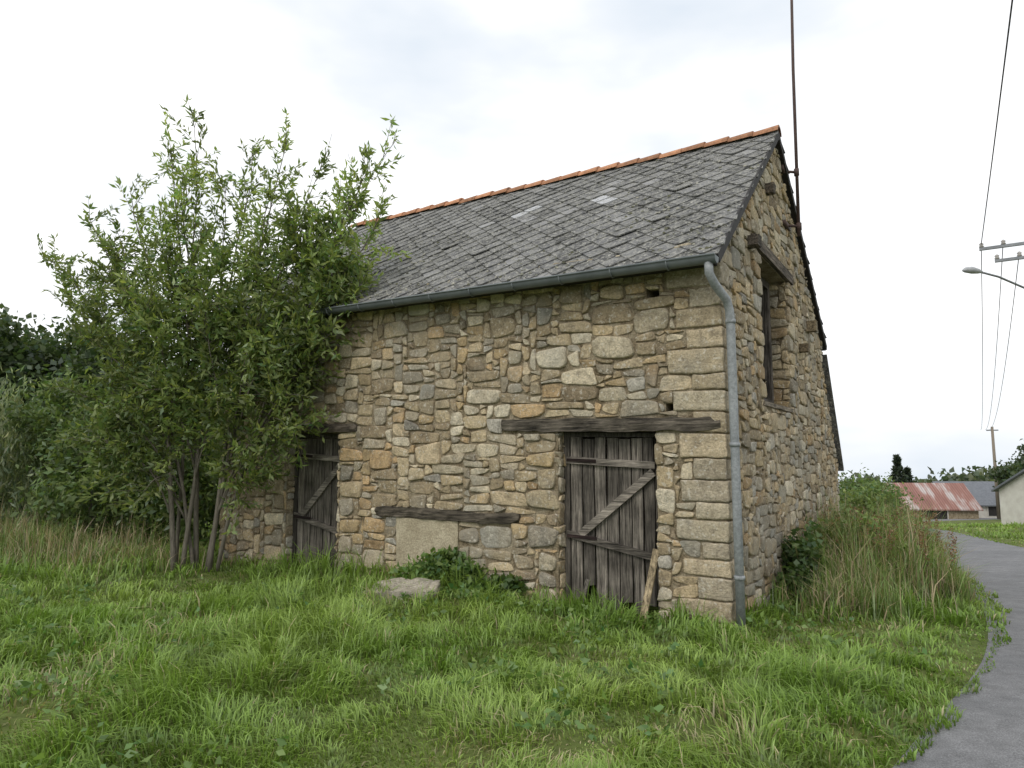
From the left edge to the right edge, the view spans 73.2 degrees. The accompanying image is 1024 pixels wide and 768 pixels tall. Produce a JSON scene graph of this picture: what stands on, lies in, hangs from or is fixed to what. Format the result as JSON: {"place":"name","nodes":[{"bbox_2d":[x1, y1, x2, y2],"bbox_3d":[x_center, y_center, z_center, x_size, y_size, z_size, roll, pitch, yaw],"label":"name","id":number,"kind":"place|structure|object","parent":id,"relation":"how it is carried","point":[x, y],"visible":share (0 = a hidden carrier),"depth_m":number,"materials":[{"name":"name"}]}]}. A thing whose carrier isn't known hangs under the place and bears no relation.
{"place":"outdoors","nodes":[
{"label":"outdoors","id":0,"kind":"place"},
{"bbox_2d":[0,474,1023,767],"bbox_3d":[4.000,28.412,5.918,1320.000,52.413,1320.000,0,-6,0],"label":"ground","id":1,"kind":"structure","parent":0,"point":[574,742],"depth_m":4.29,"materials":[{"name":"green plant"}]},
{"bbox_2d":[0,362,142,532],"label":"grey willow shrub","id":2,"kind":"object","parent":1,"relation":"on","point":[11,472],"visible":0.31,"depth_m":12.88,"materials":[{"name":"green plant"}]},
{"bbox_2d":[0,308,166,490],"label":"oak tree","id":3,"kind":"object","parent":1,"relation":"on","point":[21,357],"visible":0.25,"depth_m":25.42,"materials":[{"name":"green plant"}]},
{"bbox_2d":[0,495,217,583],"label":"dry grass patch","id":4,"kind":"object","parent":1,"relation":"on","point":[15,539],"visible":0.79,"depth_m":10.47,"materials":[{"name":"plant"}]},
{"bbox_2d":[0,366,223,546],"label":"elder shrub","id":5,"kind":"object","parent":1,"relation":"on","point":[73,470],"visible":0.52,"depth_m":12.07,"materials":[{"name":"green plant"}]},
{"bbox_2d":[0,308,224,484],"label":"oak tree","id":6,"kind":"object","parent":1,"relation":"on","point":[26,323],"depth_m":33.52,"materials":[{"name":"green plant"}]},
{"bbox_2d":[26,103,409,571],"bbox_3d":[-4.432,-0.826,10.010,6.638,7.194,2.170,-2,-7,21],"label":"willow tree","id":7,"kind":"object","parent":1,"relation":"on","point":[282,351],"visible":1,"depth_m":9.71,"materials":[{"name":"green plant"}]},
{"bbox_2d":[365,578,440,602],"bbox_3d":[-1.222,2.340,7.763,0.816,0.194,0.484,-6,5,17],"label":"fallen stone","id":8,"kind":"object","parent":1,"relation":"on","point":[399,587],"visible":0.62,"depth_m":7.67,"materials":[{"name":"beige stone"}]},
{"bbox_2d":[391,543,525,600],"bbox_3d":[-0.491,2.255,8.041,1.689,0.768,0.916,-3,-7,25],"label":"nettle patch","id":9,"kind":"object","parent":1,"relation":"on","point":[422,568],"visible":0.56,"depth_m":7.98,"materials":[{"name":"green plant"}]},
{"bbox_2d":[6,579,924,767],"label":"broadleaf weeds","id":10,"kind":"object","parent":1,"relation":"on","point":[107,732],"visible":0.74,"depth_m":5.37,"materials":[{"name":"green plant"}]},
{"bbox_2d":[206,0,843,629],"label":"stone barn","id":11,"kind":"structure","parent":1,"relation":"on","point":[562,382],"depth_m":8.16,"materials":[{"name":"stone"}]},
{"bbox_2d":[291,434,339,570],"bbox_3d":[-2.739,1.761,9.859,1.053,2.110,0.107,-4,-7,33],"label":"plank door far","id":12,"kind":"structure","parent":11,"relation":"in","point":[310,537],"depth_m":9.89,"materials":[{"name":"grey wood"}]},
{"bbox_2d":[396,517,458,563],"bbox_3d":[-1.004,1.963,8.621,0.989,0.578,0.231,-4,-7,33],"label":"blocked window slab","id":13,"kind":"structure","parent":11,"relation":"in","point":[421,537],"depth_m":8.56,"materials":[{"name":"beige stone"}]},
{"bbox_2d":[564,432,659,611],"bbox_3d":[1.082,1.527,7.399,1.136,2.036,0.107,-4,-7,33],"label":"plank door","id":14,"kind":"structure","parent":11,"relation":"in","point":[581,489],"depth_m":7.39,"materials":[{"name":"grey wood"}]},
{"bbox_2d":[761,277,773,402],"bbox_3d":[3.193,-0.607,9.039,0.100,1.762,1.400,-4,-7,33],"label":"gable window frame","id":15,"kind":"structure","parent":11,"relation":"in","point":[765,314],"depth_m":9.54,"materials":[{"name":"brown wood"}]},
{"bbox_2d":[177,458,998,494],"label":"distant trees","id":16,"kind":"object","parent":1,"relation":"on","point":[975,475],"depth_m":83.79,"materials":[{"name":"green plant"}]},
{"bbox_2d":[770,515,826,607],"bbox_3d":[3.317,2.218,8.003,0.718,1.318,1.240,-4,-7,29],"label":"ivy bush","id":17,"kind":"object","parent":1,"relation":"on","point":[809,539],"visible":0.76,"depth_m":8.01,"materials":[{"name":"green plant"}]},
{"bbox_2d":[837,465,916,513],"bbox_3d":[14.180,5.147,28.521,4.499,3.567,12.243,-3,-7,23],"label":"hedge","id":18,"kind":"object","parent":1,"relation":"on","point":[856,482],"visible":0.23,"depth_m":26.41,"materials":[{"name":"green plant"}]},
{"bbox_2d":[762,483,994,629],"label":"tall weeds","id":19,"kind":"object","parent":1,"relation":"on","point":[863,580],"visible":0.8,"depth_m":7.96,"materials":[{"name":"green plant"}]},
{"bbox_2d":[814,483,966,599],"bbox_3d":[5.897,2.458,11.021,1.970,1.801,6.554,-3,-7,28],"label":"bramble bush","id":20,"kind":"object","parent":1,"relation":"on","point":[870,497],"visible":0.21,"depth_m":9.20,"materials":[{"name":"green plant"}]},
{"bbox_2d":[816,505,955,565],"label":"dock seed heads","id":21,"kind":"object","parent":20,"relation":"attached to","point":[917,537],"visible":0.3,"depth_m":8.85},
{"bbox_2d":[885,453,907,482],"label":"conifer tree","id":22,"kind":"object","parent":1,"relation":"on","point":[898,472],"visible":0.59,"depth_m":89.06,"materials":[{"name":"green plant"}]},
{"bbox_2d":[903,466,913,480],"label":"conifer tree","id":23,"kind":"object","parent":1,"relation":"on","point":[908,473],"visible":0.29,"depth_m":90.99,"materials":[{"name":"green plant"}]},
{"bbox_2d":[873,483,982,518],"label":"tin roof barn","id":24,"kind":"structure","parent":1,"relation":"on","point":[960,498],"depth_m":57.95,"materials":[{"name":"metal"}]},
{"bbox_2d":[921,510,947,518],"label":"windows and door","id":25,"kind":"structure","parent":24,"relation":"in","point":[943,516],"depth_m":57.12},
{"bbox_2d":[931,481,1000,517],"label":"slate farmhouse","id":26,"kind":"object","parent":1,"relation":"on","point":[983,494],"visible":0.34,"depth_m":61.10,"materials":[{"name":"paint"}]},
{"bbox_2d":[988,507,996,515],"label":"windows and door","id":27,"kind":"structure","parent":26,"relation":"in","point":[992,510],"depth_m":60.01,"materials":[{"name":"black glass"}]},
{"bbox_2d":[986,427,1000,519],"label":"utility pole","id":28,"kind":"object","parent":1,"relation":"on","point":[992,430],"visible":0.57,"depth_m":57.55,"materials":[{"name":"brown wood"}]},
{"bbox_2d":[979,240,1023,262],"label":"utility pole","id":29,"kind":"object","parent":1,"relation":"on","point":[1002,245],"visible":1,"depth_m":17.02,"materials":[{"name":"grey wood"}]},
{"bbox_2d":[962,267,1023,288],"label":"street lamp","id":30,"kind":"object","parent":29,"relation":"attached to","point":[971,270],"visible":1,"depth_m":16.04,"materials":[{"name":"metal"}]},
{"bbox_2d":[981,0,1018,428],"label":"overhead wires","id":31,"kind":"object","parent":29,"relation":"attached to","point":[984,221],"visible":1,"depth_m":17.40,"materials":[{"name":"black metal"}]},
{"bbox_2d":[983,441,1023,497],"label":"ash tree","id":32,"kind":"object","parent":1,"relation":"on","point":[1006,471],"visible":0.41,"depth_m":52.14,"materials":[{"name":"green plant"}]},
{"bbox_2d":[991,469,1023,523],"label":"white cottage","id":33,"kind":"structure","parent":1,"relation":"on","point":[1010,490],"depth_m":36.36,"materials":[{"name":"paint"}]},
{"bbox_2d":[0,0,1023,482],"label":"sky","id":34,"kind":"structure","parent":0,"point":[897,101],"materials":[{"name":"white"}]},
{"bbox_2d":[893,518,1023,767],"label":"country road","id":35,"kind":"structure","parent":0,"point":[987,731],"depth_m":4.77,"materials":[{"name":"grey asphalt"}]}
]}

